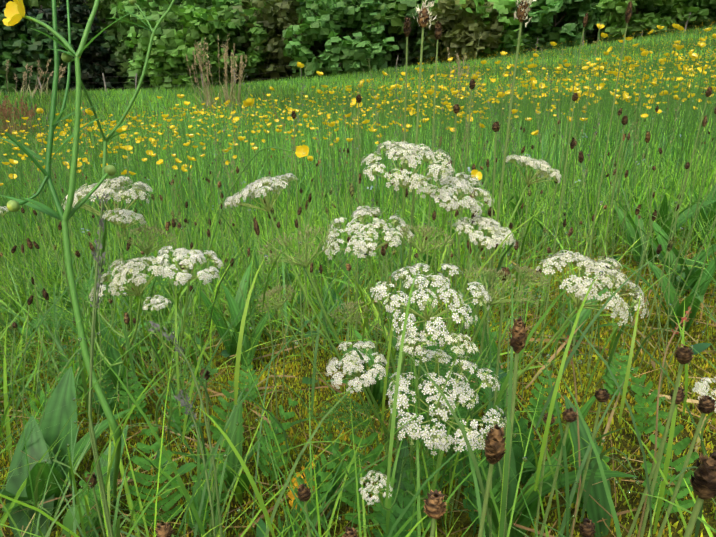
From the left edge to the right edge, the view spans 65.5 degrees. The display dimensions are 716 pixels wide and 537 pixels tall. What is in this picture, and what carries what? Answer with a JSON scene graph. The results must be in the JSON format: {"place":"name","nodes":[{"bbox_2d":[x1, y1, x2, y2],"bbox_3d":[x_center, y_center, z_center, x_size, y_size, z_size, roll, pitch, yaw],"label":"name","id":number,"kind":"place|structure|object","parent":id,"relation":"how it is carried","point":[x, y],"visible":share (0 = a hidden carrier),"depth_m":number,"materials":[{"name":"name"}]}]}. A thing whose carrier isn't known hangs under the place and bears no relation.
{"place":"outdoors","nodes":[
{"label":"outdoors","id":0,"kind":"place"},
{"bbox_2d":[0,31,715,536],"bbox_3d":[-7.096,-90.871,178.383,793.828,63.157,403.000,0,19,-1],"label":"ground","id":1,"kind":"structure","parent":0,"point":[464,521],"depth_m":0.80,"materials":[{"name":"green plant"}]},
{"bbox_2d":[0,0,29,13],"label":"tree","id":2,"kind":"object","parent":1,"relation":"on","point":[3,3],"depth_m":32.49,"materials":[{"name":"green plant"}]},
{"bbox_2d":[0,34,62,94],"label":"shrub","id":3,"kind":"object","parent":1,"relation":"on","point":[7,51],"visible":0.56,"depth_m":29.89,"materials":[{"name":"green plant"}]},
{"bbox_2d":[0,8,92,92],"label":"shrub","id":4,"kind":"object","parent":1,"relation":"on","point":[25,26],"visible":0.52,"depth_m":29.69,"materials":[{"name":"green plant"}]},
{"bbox_2d":[27,5,89,80],"bbox_3d":[-18.177,-12.746,33.482,5.054,5.552,5.942,5,20,14],"label":"tree","id":5,"kind":"object","parent":1,"relation":"on","point":[47,15],"visible":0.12,"depth_m":31.97,"materials":[{"name":"green plant"}]},
{"bbox_2d":[43,0,125,91],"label":"shrub","id":6,"kind":"object","parent":1,"relation":"on","point":[94,69],"visible":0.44,"depth_m":31.56,"materials":[{"name":"green plant"}]},
{"bbox_2d":[0,0,174,511],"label":"buttercup plant","id":7,"kind":"object","parent":1,"relation":"on","point":[14,12],"visible":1,"depth_m":0.35,"materials":[{"name":"green plant"}]},
{"bbox_2d":[0,176,176,366],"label":"pignut plant","id":8,"kind":"object","parent":1,"relation":"on","point":[117,184],"visible":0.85,"depth_m":0.47,"materials":[{"name":"white plant"}]},
{"bbox_2d":[23,0,158,47],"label":"tree","id":9,"kind":"object","parent":1,"relation":"on","point":[103,15],"visible":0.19,"depth_m":35.28,"materials":[{"name":"green plant"}]},
{"bbox_2d":[63,27,123,86],"bbox_3d":[-16.130,-12.468,33.777,6.522,4.181,6.073,0,19,-1],"label":"shrub","id":10,"kind":"object","parent":1,"relation":"on","point":[110,44],"visible":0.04,"depth_m":32.62,"materials":[{"name":"green plant"}]},
{"bbox_2d":[108,26,181,89],"bbox_3d":[-12.479,-12.668,33.685,4.554,4.226,4.917,0,19,-1],"label":"shrub","id":11,"kind":"object","parent":1,"relation":"on","point":[119,55],"visible":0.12,"depth_m":32.47,"materials":[{"name":"green plant"}]},
{"bbox_2d":[116,0,180,20],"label":"tree","id":12,"kind":"object","parent":1,"relation":"on","point":[176,3],"depth_m":38.21,"materials":[{"name":"green plant"}]},
{"bbox_2d":[88,246,223,459],"bbox_3d":[-0.173,0.140,0.552,0.093,0.388,0.357,-6,20,-16],"label":"pignut plant","id":13,"kind":"object","parent":1,"relation":"on","point":[180,253],"visible":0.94,"depth_m":0.40,"materials":[{"name":"white plant"}]},
{"bbox_2d":[110,0,243,90],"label":"shrub","id":14,"kind":"object","parent":1,"relation":"on","point":[152,12],"visible":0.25,"depth_m":30.78,"materials":[{"name":"green plant"}]},
{"bbox_2d":[141,5,235,90],"bbox_3d":[-9.269,-12.143,31.443,5.548,4.881,5.653,0,19,-1],"label":"shrub","id":15,"kind":"object","parent":1,"relation":"on","point":[163,64],"visible":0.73,"depth_m":29.72,"materials":[{"name":"green plant"}]},
{"bbox_2d":[168,0,267,82],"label":"shrub","id":16,"kind":"object","parent":1,"relation":"on","point":[228,4],"depth_m":32.99,"materials":[{"name":"green plant"}]},
{"bbox_2d":[192,3,272,85],"bbox_3d":[-7.228,-12.311,30.970,5.118,4.730,4.573,0,19,-1],"label":"shrub","id":17,"kind":"object","parent":1,"relation":"on","point":[230,21],"visible":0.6,"depth_m":30.00,"materials":[{"name":"green plant"}]},
{"bbox_2d":[0,33,479,138],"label":"dry weeds","id":18,"kind":"object","parent":1,"relation":"on","point":[3,110],"visible":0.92,"depth_m":15.65,"materials":[{"name":"plant"}]},
{"bbox_2d":[242,0,300,63],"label":"tree","id":19,"kind":"object","parent":1,"relation":"on","point":[244,3],"visible":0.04,"depth_m":33.34,"materials":[{"name":"green plant"}]},
{"bbox_2d":[227,0,324,82],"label":"shrub","id":20,"kind":"object","parent":1,"relation":"on","point":[276,20],"visible":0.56,"depth_m":30.54,"materials":[{"name":"green plant"}]},
{"bbox_2d":[9,23,604,395],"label":"buttercups","id":21,"kind":"object","parent":1,"relation":"on","point":[302,151],"visible":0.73,"depth_m":1.03,"materials":[{"name":"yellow plant"}]},
{"bbox_2d":[224,173,390,499],"bbox_3d":[-0.034,0.112,0.493,0.146,0.386,0.194,0,19,-1],"label":"pignut plant","id":22,"kind":"object","parent":1,"relation":"on","point":[265,182],"visible":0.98,"depth_m":0.43,"materials":[{"name":"white plant"}]},
{"bbox_2d":[92,140,542,536],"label":"pignut plant","id":23,"kind":"object","parent":1,"relation":"on","point":[415,182],"visible":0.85,"depth_m":0.41,"materials":[{"name":"white plant"}]},
{"bbox_2d":[296,0,348,51],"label":"shrub","id":24,"kind":"object","parent":1,"relation":"on","point":[322,41],"visible":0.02,"depth_m":31.50,"materials":[{"name":"green plant"}]},
{"bbox_2d":[283,0,398,77],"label":"shrub","id":25,"kind":"object","parent":1,"relation":"on","point":[348,54],"visible":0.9,"depth_m":28.54,"materials":[{"name":"green plant"}]},
{"bbox_2d":[6,336,698,536],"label":"foliage","id":26,"kind":"object","parent":1,"relation":"on","point":[63,393],"visible":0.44,"depth_m":0.62,"materials":[{"name":"green plant"}]},
{"bbox_2d":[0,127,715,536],"bbox_3d":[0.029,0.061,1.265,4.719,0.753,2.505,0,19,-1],"label":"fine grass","id":27,"kind":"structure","parent":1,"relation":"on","point":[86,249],"depth_m":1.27,"materials":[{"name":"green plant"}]},
{"bbox_2d":[0,184,715,536],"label":"grass blades","id":28,"kind":"object","parent":1,"relation":"on","point":[568,498],"visible":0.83,"depth_m":0.39,"materials":[{"name":"green plant"}]},
{"bbox_2d":[0,216,715,536],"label":"moss carpet","id":29,"kind":"object","parent":1,"relation":"on","point":[583,368],"visible":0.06,"depth_m":0.89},
{"bbox_2d":[0,138,715,536],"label":"broad grass","id":30,"kind":"structure","parent":1,"relation":"on","point":[4,378],"depth_m":1.30,"materials":[{"name":"green plant"}]},
{"bbox_2d":[0,23,715,133],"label":"grass","id":31,"kind":"structure","parent":1,"relation":"on","point":[103,100],"depth_m":20.74,"materials":[{"name":"green plant"}]},
{"bbox_2d":[0,42,715,331],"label":"buttercups","id":32,"kind":"object","parent":1,"relation":"on","point":[411,113],"visible":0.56,"depth_m":2.37,"materials":[{"name":"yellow plant"}]},
{"bbox_2d":[0,172,715,536],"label":"dead grass litter","id":33,"kind":"object","parent":1,"relation":"on","point":[552,357],"visible":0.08,"depth_m":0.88,"materials":[{"name":"plant"}]},
{"bbox_2d":[0,162,715,536],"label":"ground herbs","id":34,"kind":"object","parent":1,"relation":"on","point":[184,468],"visible":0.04,"depth_m":1.01,"materials":[{"name":"green plant"}]},
{"bbox_2d":[0,109,715,536],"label":"plantain leaves","id":35,"kind":"object","parent":1,"relation":"on","point":[664,235],"visible":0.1,"depth_m":0.99,"materials":[{"name":"green plant"}]},
{"bbox_2d":[0,22,715,536],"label":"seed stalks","id":36,"kind":"object","parent":1,"relation":"on","point":[96,300],"visible":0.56,"depth_m":1.28,"materials":[{"name":"plant"}]},
{"bbox_2d":[311,0,416,57],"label":"tree","id":37,"kind":"object","parent":1,"relation":"on","point":[396,7],"visible":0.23,"depth_m":29.21,"materials":[{"name":"green plant"}]},
{"bbox_2d":[15,85,713,267],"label":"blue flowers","id":38,"kind":"object","parent":1,"relation":"on","point":[395,171],"visible":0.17,"depth_m":1.98,"materials":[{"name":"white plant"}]},
{"bbox_2d":[24,11,715,91],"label":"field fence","id":39,"kind":"object","parent":1,"relation":"on","point":[583,42],"visible":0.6,"depth_m":29.29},
{"bbox_2d":[371,33,400,68],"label":"shrub","id":40,"kind":"object","parent":1,"relation":"on","point":[391,43],"visible":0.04,"depth_m":32.15,"materials":[{"name":"green plant"}]},
{"bbox_2d":[85,0,715,536],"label":"plantains","id":41,"kind":"object","parent":1,"relation":"on","point":[703,482],"visible":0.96,"depth_m":0.41,"materials":[{"name":"green plant"}]},
{"bbox_2d":[382,0,429,66],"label":"shrub","id":42,"kind":"object","parent":1,"relation":"on","point":[411,48],"visible":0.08,"depth_m":31.83,"materials":[{"name":"green plant"}]},
{"bbox_2d":[384,0,462,67],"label":"shrub","id":43,"kind":"object","parent":1,"relation":"on","point":[401,42],"visible":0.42,"depth_m":30.74,"materials":[{"name":"green plant"}]},
{"bbox_2d":[424,0,514,63],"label":"shrub","id":44,"kind":"object","parent":1,"relation":"on","point":[461,30],"visible":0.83,"depth_m":28.65,"materials":[{"name":"green plant"}]},
{"bbox_2d":[410,0,544,62],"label":"shrub","id":45,"kind":"object","parent":1,"relation":"on","point":[502,7],"visible":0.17,"depth_m":29.00,"materials":[{"name":"green plant"}]},
{"bbox_2d":[476,0,538,57],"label":"shrub","id":46,"kind":"object","parent":1,"relation":"on","point":[510,46],"visible":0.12,"depth_m":30.02,"materials":[{"name":"green plant"}]},
{"bbox_2d":[381,155,648,526],"bbox_3d":[0.107,0.107,0.477,0.168,0.387,0.212,0,19,-1],"label":"pignut plant","id":47,"kind":"object","parent":1,"relation":"on","point":[534,163],"visible":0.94,"depth_m":0.41,"materials":[{"name":"white plant"}]},
{"bbox_2d":[507,2,562,31],"bbox_3d":[9.015,-16.443,32.222,8.348,8.686,8.000,8,21,21],"label":"shrub","id":48,"kind":"object","parent":1,"relation":"on","point":[536,9],"depth_m":30.30,"materials":[{"name":"green plant"}]},
{"bbox_2d":[517,0,601,54],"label":"shrub","id":49,"kind":"object","parent":1,"relation":"on","point":[568,24],"visible":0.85,"depth_m":29.62,"materials":[{"name":"green plant"}]},
{"bbox_2d":[551,0,608,42],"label":"shrub","id":50,"kind":"object","parent":1,"relation":"on","point":[595,2],"visible":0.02,"depth_m":31.80,"materials":[{"name":"green plant"}]},
{"bbox_2d":[585,2,596,44],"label":"shrub","id":51,"kind":"object","parent":1,"relation":"on","point":[589,33],"depth_m":31.93,"materials":[{"name":"green plant"}]},
{"bbox_2d":[593,0,688,42],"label":"shrub","id":52,"kind":"object","parent":1,"relation":"on","point":[610,9],"visible":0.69,"depth_m":29.61,"materials":[{"name":"green plant"}]},
{"bbox_2d":[643,2,684,36],"bbox_3d":[17.282,-15.406,32.056,4.407,4.466,4.577,0,19,-1],"label":"tree","id":53,"kind":"object","parent":1,"relation":"on","point":[655,11],"depth_m":30.71,"materials":[{"name":"green plant"}]},
{"bbox_2d":[659,0,715,31],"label":"shrub","id":54,"kind":"object","parent":1,"relation":"on","point":[702,10],"visible":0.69,"depth_m":29.12,"materials":[{"name":"green plant"}]},
{"bbox_2d":[692,377,715,519],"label":"white wildflower","id":55,"kind":"object","parent":1,"relation":"on","point":[699,387],"visible":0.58,"depth_m":0.49,"materials":[{"name":"white plant"}]},
{"bbox_2d":[0,21,715,280],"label":"grass","id":56,"kind":"structure","parent":0,"point":[626,97],"depth_m":2.43,"materials":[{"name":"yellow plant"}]},
{"bbox_2d":[0,88,715,251],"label":"grass","id":57,"kind":"structure","parent":0,"point":[270,164],"depth_m":3.00,"materials":[{"name":"green plant"}]},
{"bbox_2d":[0,58,715,447],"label":"grass","id":58,"kind":"structure","parent":0,"point":[306,248],"depth_m":0.97,"materials":[{"name":"green plant"}]},
{"bbox_2d":[0,58,715,173],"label":"grass","id":59,"kind":"structure","parent":0,"point":[190,122],"depth_m":9.66,"materials":[{"name":"green plant"}]},
{"bbox_2d":[586,0,653,43],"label":"shrub","id":60,"kind":"object","parent":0,"point":[646,6],"visible":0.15,"depth_m":30.56,"materials":[{"name":"green plant"}]}
]}

